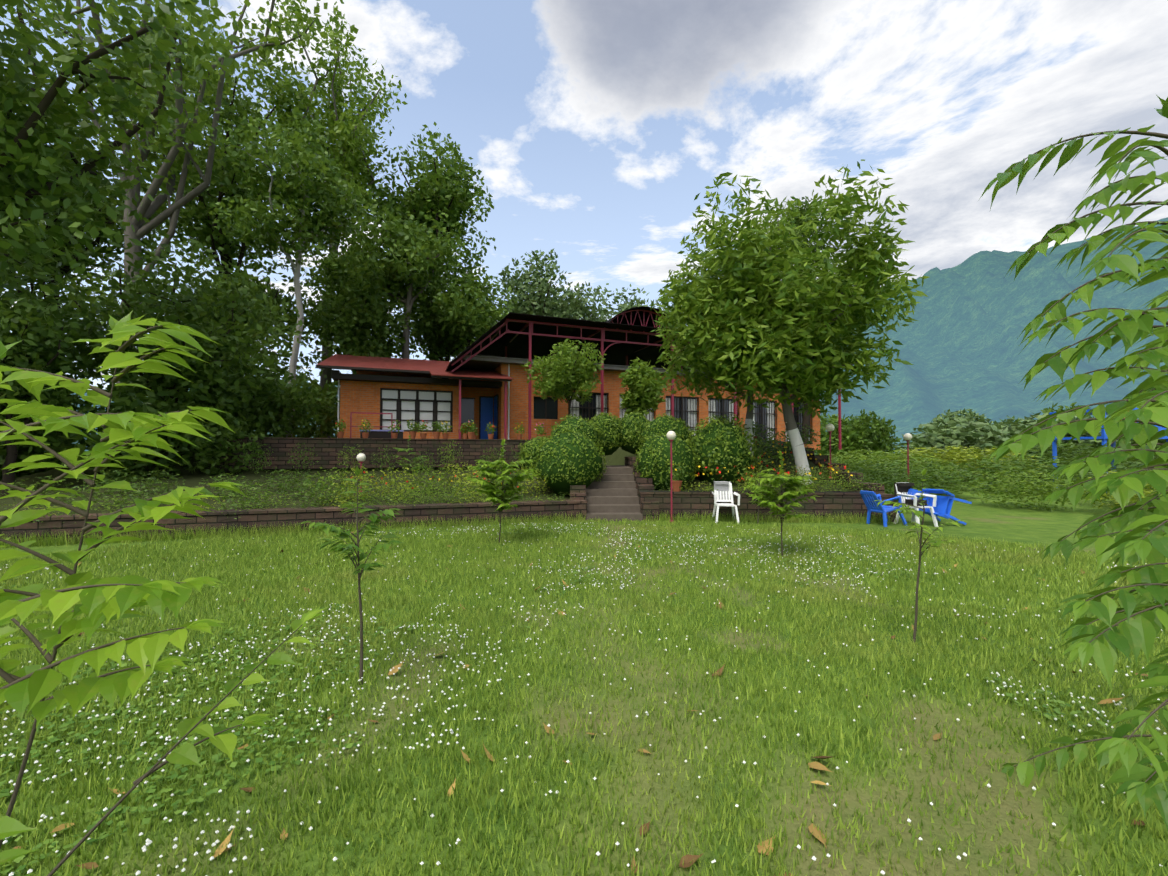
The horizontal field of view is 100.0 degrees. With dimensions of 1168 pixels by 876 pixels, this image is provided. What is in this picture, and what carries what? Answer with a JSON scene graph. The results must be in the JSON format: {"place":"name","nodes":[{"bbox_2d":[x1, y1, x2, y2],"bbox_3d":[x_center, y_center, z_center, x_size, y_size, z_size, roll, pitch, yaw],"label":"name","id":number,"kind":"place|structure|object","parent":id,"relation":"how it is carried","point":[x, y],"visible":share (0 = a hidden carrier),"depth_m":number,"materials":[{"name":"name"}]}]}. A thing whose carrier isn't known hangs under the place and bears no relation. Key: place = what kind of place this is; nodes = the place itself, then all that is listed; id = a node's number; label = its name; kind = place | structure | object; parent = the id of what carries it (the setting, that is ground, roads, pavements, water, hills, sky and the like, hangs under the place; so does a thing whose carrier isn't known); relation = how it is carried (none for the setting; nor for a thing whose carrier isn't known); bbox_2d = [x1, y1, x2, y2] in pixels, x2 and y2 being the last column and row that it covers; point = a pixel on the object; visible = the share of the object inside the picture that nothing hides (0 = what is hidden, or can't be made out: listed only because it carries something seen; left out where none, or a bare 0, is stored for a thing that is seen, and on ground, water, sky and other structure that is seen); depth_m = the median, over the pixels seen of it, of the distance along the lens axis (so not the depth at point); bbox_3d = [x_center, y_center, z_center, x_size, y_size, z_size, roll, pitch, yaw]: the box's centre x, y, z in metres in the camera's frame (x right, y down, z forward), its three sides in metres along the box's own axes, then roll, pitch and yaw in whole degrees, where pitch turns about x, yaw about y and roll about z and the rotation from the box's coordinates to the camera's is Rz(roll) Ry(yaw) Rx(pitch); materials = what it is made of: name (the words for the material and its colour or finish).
{"place":"outdoors","nodes":[
{"label":"outdoors","id":0,"kind":"place"},
{"bbox_2d":[0,441,1167,875],"bbox_3d":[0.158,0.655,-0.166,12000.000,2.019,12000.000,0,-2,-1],"label":"ground","id":1,"kind":"structure","parent":0,"point":[1004,521],"depth_m":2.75,"materials":[{"name":"green plant"}]},
{"bbox_2d":[0,374,77,479],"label":"shrub","id":2,"kind":"object","parent":1,"relation":"on","point":[22,451],"visible":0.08,"depth_m":14.62,"materials":[{"name":"green plant"}]},
{"bbox_2d":[3,475,81,505],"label":"weed shrub","id":3,"kind":"object","parent":1,"relation":"on","point":[34,488],"visible":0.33,"depth_m":10.07,"materials":[{"name":"green plant"}]},
{"bbox_2d":[0,252,146,496],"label":"tree","id":4,"kind":"object","parent":1,"relation":"on","point":[23,322],"visible":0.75,"depth_m":12.10,"materials":[{"name":"green plant"}]},
{"bbox_2d":[0,104,207,469],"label":"tree","id":5,"kind":"object","parent":1,"relation":"on","point":[63,269],"visible":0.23,"depth_m":21.31,"materials":[{"name":"green plant"}]},
{"bbox_2d":[67,480,142,509],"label":"weed shrub","id":6,"kind":"object","parent":1,"relation":"on","point":[95,497],"visible":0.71,"depth_m":9.71,"materials":[{"name":"green plant"}]},
{"bbox_2d":[77,468,141,493],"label":"weed shrub","id":7,"kind":"object","parent":1,"relation":"on","point":[125,474],"visible":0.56,"depth_m":11.09,"materials":[{"name":"green plant"}]},
{"bbox_2d":[0,0,240,293],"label":"tree","id":8,"kind":"object","parent":1,"relation":"on","point":[31,159],"visible":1,"depth_m":10.84,"materials":[{"name":"green plant"}]},
{"bbox_2d":[42,386,200,482],"bbox_3d":[-12.571,-0.053,13.599,3.245,3.068,3.392,0,-2,-1],"label":"shrub","id":9,"kind":"object","parent":1,"relation":"on","point":[118,405],"visible":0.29,"depth_m":13.26,"materials":[{"name":"green plant"}]},
{"bbox_2d":[123,468,184,493],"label":"weed shrub","id":10,"kind":"object","parent":1,"relation":"on","point":[155,479],"visible":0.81,"depth_m":11.41,"materials":[{"name":"green plant"}]},
{"bbox_2d":[116,480,191,507],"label":"weed shrub","id":11,"kind":"object","parent":1,"relation":"on","point":[145,485],"visible":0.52,"depth_m":9.73,"materials":[{"name":"green plant"}]},
{"bbox_2d":[10,232,312,444],"bbox_3d":[-12.880,-2.491,15.615,7.756,7.491,6.758,0,-2,-1],"label":"tree","id":12,"kind":"object","parent":1,"relation":"on","point":[153,289],"visible":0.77,"depth_m":14.88,"materials":[{"name":"green plant"}]},
{"bbox_2d":[0,310,328,875],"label":"sapling stems","id":13,"kind":"object","parent":1,"relation":"on","point":[97,602],"visible":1,"depth_m":1.58,"materials":[{"name":"green plant"}]},
{"bbox_2d":[105,371,235,447],"bbox_3d":[-15.642,-1.286,19.163,4.539,5.312,4.459,1,-2,-30],"label":"shrub","id":14,"kind":"object","parent":1,"relation":"on","point":[132,398],"depth_m":17.89,"materials":[{"name":"green plant"}]},
{"bbox_2d":[3,0,358,412],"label":"tree","id":15,"kind":"object","parent":1,"relation":"on","point":[148,208],"visible":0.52,"depth_m":20.12,"materials":[{"name":"green plant"}]},
{"bbox_2d":[89,15,320,279],"bbox_3d":[-19.768,-10.361,26.392,9.565,23.430,9.987,1,-2,-34],"label":"tree","id":16,"kind":"object","parent":1,"relation":"on","point":[224,184],"visible":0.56,"depth_m":25.44,"materials":[{"name":"green plant"}]},
{"bbox_2d":[175,411,267,475],"bbox_3d":[-10.855,0.226,14.827,2.408,2.213,2.436,0,-2,-1],"label":"shrub","id":17,"kind":"object","parent":1,"relation":"on","point":[204,448],"visible":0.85,"depth_m":14.56,"materials":[{"name":"green plant"}]},
{"bbox_2d":[199,472,256,499],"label":"weed shrub","id":18,"kind":"object","parent":1,"relation":"on","point":[219,488],"visible":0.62,"depth_m":11.18,"materials":[{"name":"green plant"}]},
{"bbox_2d":[136,259,327,386],"bbox_3d":[-16.860,-3.909,23.518,8.293,9.350,7.243,-1,-2,26],"label":"tree","id":19,"kind":"object","parent":1,"relation":"on","point":[274,292],"visible":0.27,"depth_m":23.41,"materials":[{"name":"green plant"}]},
{"bbox_2d":[217,481,282,508],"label":"weed shrub","id":20,"kind":"object","parent":1,"relation":"on","point":[240,497],"visible":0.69,"depth_m":10.02,"materials":[{"name":"green plant"}]},
{"bbox_2d":[179,355,339,438],"bbox_3d":[-11.933,-0.784,17.782,5.112,4.545,4.326,-1,-2,32],"label":"bush","id":21,"kind":"object","parent":1,"relation":"on","point":[266,412],"visible":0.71,"depth_m":17.28,"materials":[{"name":"green plant"}]},
{"bbox_2d":[254,467,313,492],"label":"weed shrub","id":22,"kind":"object","parent":1,"relation":"on","point":[269,479],"visible":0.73,"depth_m":12.12,"materials":[{"name":"green plant"}]},
{"bbox_2d":[207,106,388,437],"bbox_3d":[-11.464,-6.199,19.754,5.887,14.314,6.159,-1,-2,36],"label":"tree","id":23,"kind":"object","parent":1,"relation":"on","point":[298,191],"visible":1,"depth_m":19.24,"materials":[{"name":"green plant"}]},
{"bbox_2d":[265,372,336,437],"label":"shrub","id":24,"kind":"object","parent":1,"relation":"on","point":[322,428],"depth_m":21.80,"materials":[{"name":"green plant"}]},
{"bbox_2d":[287,443,318,474],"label":"shrub","id":25,"kind":"object","parent":1,"relation":"on","point":[300,456],"visible":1,"depth_m":14.87,"materials":[{"name":"green plant"}]},
{"bbox_2d":[291,478,350,506],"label":"weed shrub","id":26,"kind":"object","parent":1,"relation":"on","point":[325,487],"visible":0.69,"depth_m":10.45,"materials":[{"name":"green plant"}]},
{"bbox_2d":[311,373,347,437],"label":"shrub","id":27,"kind":"object","parent":1,"relation":"on","point":[332,387],"depth_m":23.96,"materials":[{"name":"green plant"}]},
{"bbox_2d":[303,467,355,503],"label":"yellow shrub","id":28,"kind":"object","parent":1,"relation":"on","point":[329,477],"visible":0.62,"depth_m":10.90,"materials":[{"name":"green plant"}]},
{"bbox_2d":[252,0,407,437],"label":"tree","id":29,"kind":"object","parent":1,"relation":"on","point":[346,132],"visible":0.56,"depth_m":28.95,"materials":[{"name":"green plant"}]},
{"bbox_2d":[291,228,403,310],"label":"tree","id":30,"kind":"object","parent":1,"relation":"on","point":[328,263],"visible":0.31,"depth_m":26.34,"materials":[{"name":"green plant"}]},
{"bbox_2d":[301,467,402,684],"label":"sapling stems","id":31,"kind":"object","parent":1,"relation":"on","point":[373,518],"visible":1,"depth_m":3.39,"materials":[{"name":"green plant"}]},
{"bbox_2d":[330,466,381,500],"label":"yellow shrub","id":32,"kind":"object","parent":1,"relation":"on","point":[362,478],"visible":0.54,"depth_m":11.15,"materials":[{"name":"green plant"}]},
{"bbox_2d":[287,265,430,377],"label":"tree","id":33,"kind":"object","parent":1,"relation":"on","point":[357,327],"visible":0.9,"depth_m":25.37,"materials":[{"name":"green plant"}]},
{"bbox_2d":[220,437,527,473],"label":"retaining wall","id":34,"kind":"structure","parent":1,"relation":"on","point":[325,450],"depth_m":16.33,"materials":[{"name":"brick"}]},
{"bbox_2d":[360,430,403,437],"bbox_3d":[-7.253,-0.095,17.615,1.440,0.370,0.640,1,-2,-21],"label":"terrace bench","id":35,"kind":"object","parent":1,"relation":"on","point":[379,433],"visible":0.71,"depth_m":17.33,"materials":[{"name":"grey wood"}]},
{"bbox_2d":[373,467,420,501],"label":"yellow shrub","id":36,"kind":"object","parent":1,"relation":"on","point":[400,479],"visible":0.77,"depth_m":11.35,"materials":[{"name":"green plant"}]},
{"bbox_2d":[338,207,468,358],"bbox_3d":[-9.845,-6.052,27.088,6.730,12.835,7.704,0,-2,-14],"label":"tree","id":37,"kind":"object","parent":1,"relation":"on","point":[409,257],"visible":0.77,"depth_m":26.45,"materials":[{"name":"green plant"}]},
{"bbox_2d":[394,434,428,481],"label":"sapling stems","id":38,"kind":"object","parent":1,"relation":"on","point":[410,471],"visible":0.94,"depth_m":12.35,"materials":[{"name":"brown"}]},
{"bbox_2d":[355,122,495,360],"bbox_3d":[-10.398,-10.196,33.161,9.151,21.459,9.967,0,-2,-1],"label":"tree","id":39,"kind":"object","parent":1,"relation":"on","point":[435,198],"visible":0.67,"depth_m":31.21,"materials":[{"name":"green plant"}]},
{"bbox_2d":[406,462,450,494],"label":"yellow shrub","id":40,"kind":"object","parent":1,"relation":"on","point":[425,480],"visible":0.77,"depth_m":12.25,"materials":[{"name":"green plant"}]},
{"bbox_2d":[400,289,490,361],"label":"tree","id":41,"kind":"object","parent":1,"relation":"on","point":[440,344],"visible":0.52,"depth_m":29.08,"materials":[{"name":"green plant"}]},
{"bbox_2d":[0,441,895,544],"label":"retaining wall","id":42,"kind":"structure","parent":1,"relation":"on","point":[828,502],"depth_m":10.51,"materials":[{"name":"brick"}]},
{"bbox_2d":[667,464,687,491],"bbox_3d":[2.199,0.923,11.643,0.485,0.682,0.465,-1,-2,38],"label":"flower pot","id":43,"kind":"object","parent":42,"relation":"on","point":[676,483],"visible":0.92,"depth_m":11.54,"materials":[{"name":"ceramic"}]},
{"bbox_2d":[439,461,480,492],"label":"yellow shrub","id":44,"kind":"object","parent":1,"relation":"on","point":[460,468],"visible":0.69,"depth_m":12.80,"materials":[{"name":"green plant"}]},
{"bbox_2d":[412,267,516,351],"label":"tree","id":45,"kind":"object","parent":1,"relation":"on","point":[480,305],"visible":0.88,"depth_m":28.11,"materials":[{"name":"green plant"}]},
{"bbox_2d":[464,438,541,542],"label":"sapling stems","id":46,"kind":"object","parent":1,"relation":"on","point":[507,488],"visible":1,"depth_m":8.54,"materials":[{"name":"brown"}]},
{"bbox_2d":[518,463,548,496],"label":"yellow shrub","id":47,"kind":"object","parent":1,"relation":"on","point":[535,484],"visible":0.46,"depth_m":12.40,"materials":[{"name":"green plant"}]},
{"bbox_2d":[518,436,549,472],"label":"hedge","id":48,"kind":"object","parent":1,"relation":"on","point":[529,448],"visible":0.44,"depth_m":13.05,"materials":[{"name":"green plant"}]},
{"bbox_2d":[493,249,603,321],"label":"tree","id":49,"kind":"object","parent":1,"relation":"on","point":[538,302],"visible":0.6,"depth_m":40.87,"materials":[{"name":"green plant"}]},
{"bbox_2d":[520,338,606,415],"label":"small tree","id":50,"kind":"object","parent":1,"relation":"on","point":[567,373],"visible":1,"depth_m":19.40,"materials":[{"name":"green plant"}]},
{"bbox_2d":[531,427,609,493],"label":"hedge","id":51,"kind":"object","parent":1,"relation":"on","point":[566,460],"visible":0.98,"depth_m":12.04,"materials":[{"name":"green plant"}]},
{"bbox_2d":[1,525,1147,875],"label":"fallen leaves","id":52,"kind":"object","parent":1,"relation":"on","point":[689,861],"visible":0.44,"depth_m":2.32,"materials":[{"name":"brown plant"}]},
{"bbox_2d":[550,414,604,450],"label":"hedge","id":53,"kind":"object","parent":1,"relation":"on","point":[579,424],"visible":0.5,"depth_m":13.41,"materials":[{"name":"green plant"}]},
{"bbox_2d":[316,306,841,449],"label":"house","id":54,"kind":"structure","parent":1,"relation":"on","point":[481,382],"depth_m":21.91,"materials":[{"name":"brick"}]},
{"bbox_2d":[0,520,1166,875],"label":"lawn clover","id":55,"kind":"object","parent":1,"relation":"on","point":[214,758],"depth_m":2.97,"materials":[{"name":"white plant"}]},
{"bbox_2d":[589,412,623,455],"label":"hedge","id":56,"kind":"object","parent":1,"relation":"on","point":[609,426],"visible":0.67,"depth_m":14.06,"materials":[{"name":"green plant"}]},
{"bbox_2d":[570,457,658,521],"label":"garden steps","id":57,"kind":"structure","parent":1,"relation":"on","point":[614,494],"depth_m":11.92,"materials":[{"name":"concrete"}]},
{"bbox_2d":[584,283,670,321],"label":"tree","id":58,"kind":"object","parent":1,"relation":"on","point":[606,312],"visible":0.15,"depth_m":44.83,"materials":[{"name":"green plant"}]},
{"bbox_2d":[620,411,648,454],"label":"hedge","id":59,"kind":"object","parent":1,"relation":"on","point":[632,430],"visible":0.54,"depth_m":14.18,"materials":[{"name":"green plant"}]},
{"bbox_2d":[617,357,670,415],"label":"small tree","id":60,"kind":"object","parent":1,"relation":"on","point":[640,395],"visible":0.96,"depth_m":20.80,"materials":[{"name":"green plant"}]},
{"bbox_2d":[638,411,692,446],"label":"hedge","id":61,"kind":"object","parent":1,"relation":"on","point":[664,424],"visible":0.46,"depth_m":13.66,"materials":[{"name":"green plant"}]},
{"bbox_2d":[633,430,699,489],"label":"hedge","id":62,"kind":"object","parent":1,"relation":"on","point":[654,461],"visible":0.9,"depth_m":12.23,"materials":[{"name":"green plant"}]},
{"bbox_2d":[667,431,675,522],"bbox_3d":[2.003,0.878,11.217,0.220,2.090,0.220,0,-2,-1],"label":"garden lamp","id":63,"kind":"object","parent":1,"relation":"on","point":[671,436],"visible":0.92,"depth_m":11.19,"materials":[{"name":"red metal"}]},
{"bbox_2d":[686,412,761,482],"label":"shrub","id":64,"kind":"object","parent":1,"relation":"on","point":[721,445],"visible":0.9,"depth_m":12.64,"materials":[{"name":"green plant"}]},
{"bbox_2d":[712,482,739,523],"bbox_3d":[3.191,1.467,11.074,0.577,0.924,0.637,0,-2,7],"label":"chair by steps","id":65,"kind":"object","parent":1,"relation":"on","point":[716,495],"visible":0.81,"depth_m":11.23,"materials":[{"name":"white plastic"}]},
{"bbox_2d":[643,216,822,456],"bbox_3d":[4.400,-2.794,14.176,5.281,7.221,5.025,-1,-2,24],"label":"tree","id":66,"kind":"object","parent":1,"relation":"on","point":[698,377],"visible":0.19,"depth_m":14.38,"materials":[{"name":"green plant"}]},
{"bbox_2d":[737,456,779,522],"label":"sapling stems","id":67,"kind":"object","parent":1,"relation":"on","point":[754,480],"visible":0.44,"depth_m":10.87,"materials":[{"name":"brown"}]},
{"bbox_2d":[749,439,779,470],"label":"bank shrub","id":68,"kind":"object","parent":1,"relation":"on","point":[766,460],"visible":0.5,"depth_m":13.66,"materials":[{"name":"green plant"}]},
{"bbox_2d":[745,451,819,555],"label":"sapling stems","id":69,"kind":"object","parent":1,"relation":"on","point":[788,483],"visible":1,"depth_m":7.43,"materials":[{"name":"brown"}]},
{"bbox_2d":[760,429,806,459],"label":"bank shrub","id":70,"kind":"object","parent":1,"relation":"on","point":[785,445],"visible":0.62,"depth_m":14.50,"materials":[{"name":"green plant"}]},
{"bbox_2d":[651,159,928,484],"bbox_3d":[5.457,-2.689,13.504,6.557,7.910,6.526,-1,-2,28],"label":"tree","id":71,"kind":"object","parent":1,"relation":"on","point":[809,354],"visible":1,"depth_m":11.87,"materials":[{"name":"green plant"}]},
{"bbox_2d":[779,423,821,450],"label":"bank shrub","id":72,"kind":"object","parent":1,"relation":"on","point":[808,437],"visible":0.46,"depth_m":15.15,"materials":[{"name":"green plant"}]},
{"bbox_2d":[768,196,835,443],"bbox_3d":[12.209,-6.513,27.187,3.952,13.743,4.392,0,-2,-1],"label":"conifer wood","id":73,"kind":"object","parent":1,"relation":"on","point":[799,222],"visible":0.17,"depth_m":26.86,"materials":[{"name":"green plant"}]},
{"bbox_2d":[815,413,870,461],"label":"bush","id":74,"kind":"object","parent":1,"relation":"on","point":[848,433],"visible":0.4,"depth_m":62.16,"materials":[{"name":"green plant"}]},
{"bbox_2d":[847,409,901,462],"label":"bush","id":75,"kind":"object","parent":1,"relation":"on","point":[879,438],"visible":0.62,"depth_m":62.29,"materials":[{"name":"green plant"}]},
{"bbox_2d":[843,460,928,493],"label":"shrub","id":76,"kind":"object","parent":1,"relation":"on","point":[858,470],"visible":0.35,"depth_m":15.68,"materials":[{"name":"green plant"}]},
{"bbox_2d":[827,449,954,481],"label":"shrub","id":77,"kind":"object","parent":1,"relation":"on","point":[881,457],"visible":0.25,"depth_m":22.11,"materials":[{"name":"green plant"}]},
{"bbox_2d":[863,469,925,508],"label":"shrub","id":78,"kind":"object","parent":1,"relation":"on","point":[886,482],"visible":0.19,"depth_m":13.24,"materials":[{"name":"green plant"}]},
{"bbox_2d":[860,488,971,526],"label":"blue plastic chairs","id":79,"kind":"object","parent":1,"relation":"on","point":[943,507],"visible":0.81,"depth_m":10.66,"materials":[{"name":"blue plastic"}]},
{"bbox_2d":[894,482,938,526],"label":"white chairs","id":80,"kind":"object","parent":1,"relation":"on","point":[904,495],"visible":0.54,"depth_m":10.60,"materials":[{"name":"white plastic"}]},
{"bbox_2d":[894,483,926,505],"bbox_3d":[7.237,1.239,10.844,0.380,0.470,0.500,0,-2,-13],"label":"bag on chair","id":81,"kind":"object","parent":80,"relation":"on","point":[903,487],"visible":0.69,"depth_m":10.95,"materials":[{"name":"grey fabric"}]},
{"bbox_2d":[873,469,964,642],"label":"sapling stems","id":82,"kind":"object","parent":1,"relation":"on","point":[932,541],"visible":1,"depth_m":4.14,"materials":[{"name":"brown"}]},
{"bbox_2d":[855,459,985,495],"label":"shrub","id":83,"kind":"object","parent":1,"relation":"on","point":[937,480],"visible":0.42,"depth_m":16.78,"materials":[{"name":"green plant"}]},
{"bbox_2d":[918,408,998,438],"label":"bush","id":84,"kind":"object","parent":1,"relation":"on","point":[962,413],"visible":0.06,"depth_m":70.40,"materials":[{"name":"green plant"}]},
{"bbox_2d":[898,415,1027,476],"bbox_3d":[24.810,0.867,32.356,7.106,4.742,7.260,0,-2,-1],"label":"bush","id":85,"kind":"object","parent":1,"relation":"on","point":[953,434],"visible":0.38,"depth_m":31.46,"materials":[{"name":"green plant"}]},
{"bbox_2d":[882,445,1043,481],"bbox_3d":[19.624,1.399,26.140,7.396,2.107,7.318,0,-2,-1],"label":"shrub","id":86,"kind":"object","parent":1,"relation":"on","point":[956,456],"visible":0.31,"depth_m":25.03,"materials":[{"name":"green plant"}]},
{"bbox_2d":[969,467,1086,510],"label":"shrub","id":87,"kind":"object","parent":1,"relation":"on","point":[1023,487],"visible":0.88,"depth_m":13.73,"materials":[{"name":"green plant"}]},
{"bbox_2d":[950,453,1115,493],"bbox_3d":[17.348,1.429,19.137,5.147,1.709,4.988,0,-2,-1],"label":"shrub","id":88,"kind":"object","parent":1,"relation":"on","point":[1022,466],"visible":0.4,"depth_m":18.84,"materials":[{"name":"green plant"}]},
{"bbox_2d":[966,441,1131,476],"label":"shrub","id":89,"kind":"object","parent":1,"relation":"on","point":[1064,450],"visible":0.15,"depth_m":28.43,"materials":[{"name":"green plant"}]},
{"bbox_2d":[972,412,1131,465],"bbox_3d":[36.072,0.610,38.319,9.082,5.424,8.971,1,-2,-36],"label":"bush","id":90,"kind":"object","parent":1,"relation":"on","point":[1017,428],"visible":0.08,"depth_m":37.23,"materials":[{"name":"green plant"}]},
{"bbox_2d":[978,95,1167,830],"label":"tree","id":91,"kind":"object","parent":1,"relation":"on","point":[1139,617],"visible":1,"depth_m":2.21,"materials":[{"name":"green plant"}]},
{"bbox_2d":[1049,408,1167,492],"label":"play frame","id":92,"kind":"object","parent":1,"relation":"on","point":[1103,437],"visible":0.23,"depth_m":20.36,"materials":[{"name":"blue metal"}]},
{"bbox_2d":[1067,460,1166,504],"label":"shrub","id":93,"kind":"object","parent":1,"relation":"on","point":[1136,464],"visible":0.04,"depth_m":14.24,"materials":[{"name":"green plant"}]},
{"bbox_2d":[1081,469,1167,509],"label":"shrub","id":94,"kind":"object","parent":1,"relation":"on","point":[1135,496],"visible":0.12,"depth_m":12.39,"materials":[{"name":"green plant"}]},
{"bbox_2d":[0,0,1167,389],"label":"sky","id":95,"kind":"structure","parent":0,"point":[593,129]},
{"bbox_2d":[71,217,1167,452],"bbox_3d":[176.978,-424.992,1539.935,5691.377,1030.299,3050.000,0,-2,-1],"label":"mountain ridge","id":96,"kind":"structure","parent":0,"point":[959,337],"depth_m":703.56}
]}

